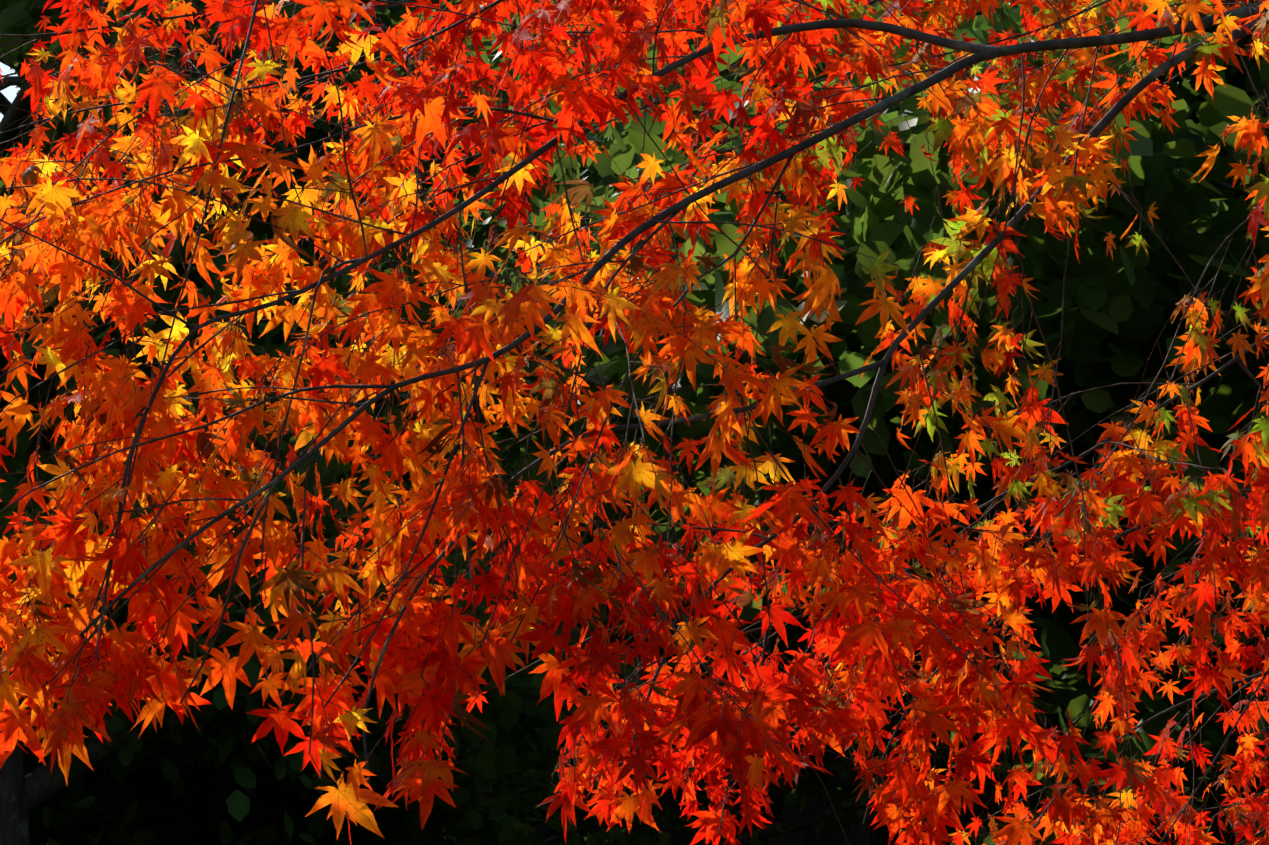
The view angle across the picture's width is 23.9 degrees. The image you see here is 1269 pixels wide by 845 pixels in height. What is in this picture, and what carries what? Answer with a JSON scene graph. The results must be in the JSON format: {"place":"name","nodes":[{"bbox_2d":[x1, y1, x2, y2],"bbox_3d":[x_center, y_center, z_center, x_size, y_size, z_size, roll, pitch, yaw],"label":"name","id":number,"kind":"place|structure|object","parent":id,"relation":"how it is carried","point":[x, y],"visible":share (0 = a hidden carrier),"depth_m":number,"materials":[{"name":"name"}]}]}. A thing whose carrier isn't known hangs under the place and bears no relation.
{"place":"outdoors","nodes":[
{"label":"outdoors","id":0,"kind":"place"},
{"bbox_2d":[0,62,19,121],"label":"sky","id":1,"kind":"structure","parent":0,"point":[10,92],"materials":[{"name":"white"}]},
{"label":"ground","id":2,"kind":"structure","parent":0,"visible":0},
{"bbox_2d":[0,58,24,90],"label":"tree","id":3,"kind":"object","parent":2,"relation":"on","point":[8,81],"depth_m":28.03,"materials":[{"name":"green plant"}]},
{"bbox_2d":[28,244,437,844],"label":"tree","id":4,"kind":"object","parent":2,"relation":"on","point":[292,435],"depth_m":19.44,"materials":[{"name":"orange plant"}]},
{"bbox_2d":[0,396,623,844],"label":"tree","id":5,"kind":"object","parent":2,"relation":"on","point":[186,806],"visible":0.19,"depth_m":12.03,"materials":[{"name":"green plant"}]},
{"bbox_2d":[18,20,617,836],"bbox_3d":[-3.125,0.378,14.928,5.898,9.482,6.801,8,-15,-32],"label":"tree","id":6,"kind":"object","parent":2,"relation":"on","point":[538,216],"visible":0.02,"depth_m":15.48,"materials":[{"name":"orange plant"}]},
{"bbox_2d":[0,0,731,844],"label":"tree","id":7,"kind":"object","parent":2,"relation":"on","point":[24,788],"visible":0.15,"depth_m":10.38,"materials":[{"name":"orange plant"}]},
{"bbox_2d":[310,7,670,844],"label":"tree","id":8,"kind":"object","parent":2,"relation":"on","point":[406,477],"depth_m":29.25,"materials":[{"name":"red plant"}]},
{"bbox_2d":[299,0,901,844],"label":"tree","id":9,"kind":"object","parent":2,"relation":"on","point":[543,828],"depth_m":23.56,"materials":[{"name":"orange plant"}]},
{"bbox_2d":[559,803,655,844],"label":"tree","id":10,"kind":"object","parent":2,"relation":"on","point":[593,830],"visible":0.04,"depth_m":38.16,"materials":[{"name":"red plant"}]},
{"bbox_2d":[0,0,1268,844],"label":"maple tree","id":11,"kind":"object","parent":2,"relation":"on","point":[129,435],"visible":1,"depth_m":2.73,"materials":[{"name":"orange plant"}]},
{"bbox_2d":[377,439,953,844],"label":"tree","id":12,"kind":"object","parent":2,"relation":"on","point":[880,830],"depth_m":30.81,"materials":[{"name":"red plant"}]},
{"bbox_2d":[259,0,1208,844],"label":"tree","id":13,"kind":"object","parent":2,"relation":"on","point":[855,834],"depth_m":17.52,"materials":[{"name":"red plant"}]},
{"bbox_2d":[542,170,967,844],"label":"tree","id":14,"kind":"object","parent":2,"relation":"on","point":[892,840],"depth_m":39.51,"materials":[{"name":"red plant"}]},
{"bbox_2d":[359,0,1264,844],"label":"tree","id":15,"kind":"object","parent":2,"relation":"on","point":[811,786],"visible":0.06,"depth_m":14.18,"materials":[{"name":"red plant"}]},
{"bbox_2d":[365,0,1268,844],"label":"tree","id":16,"kind":"object","parent":2,"relation":"on","point":[1123,300],"visible":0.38,"depth_m":10.78,"materials":[{"name":"green plant"}]},
{"bbox_2d":[730,764,1009,844],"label":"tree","id":17,"kind":"object","parent":2,"relation":"on","point":[963,819],"depth_m":35.21,"materials":[{"name":"red plant"}]},
{"bbox_2d":[940,817,971,844],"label":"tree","id":18,"kind":"object","parent":2,"relation":"on","point":[968,820],"depth_m":40.82,"materials":[{"name":"red plant"}]},
{"bbox_2d":[870,359,1217,838],"bbox_3d":[4.162,0.818,21.919,7.372,11.852,8.501,2,-13,-9],"label":"tree","id":19,"kind":"object","parent":2,"relation":"on","point":[987,790],"depth_m":20.31,"materials":[{"name":"red plant"}]},
{"bbox_2d":[1005,557,1268,844],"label":"tree","id":20,"kind":"object","parent":2,"relation":"on","point":[1157,725],"visible":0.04,"depth_m":12.34,"materials":[{"name":"red plant"}]}
]}

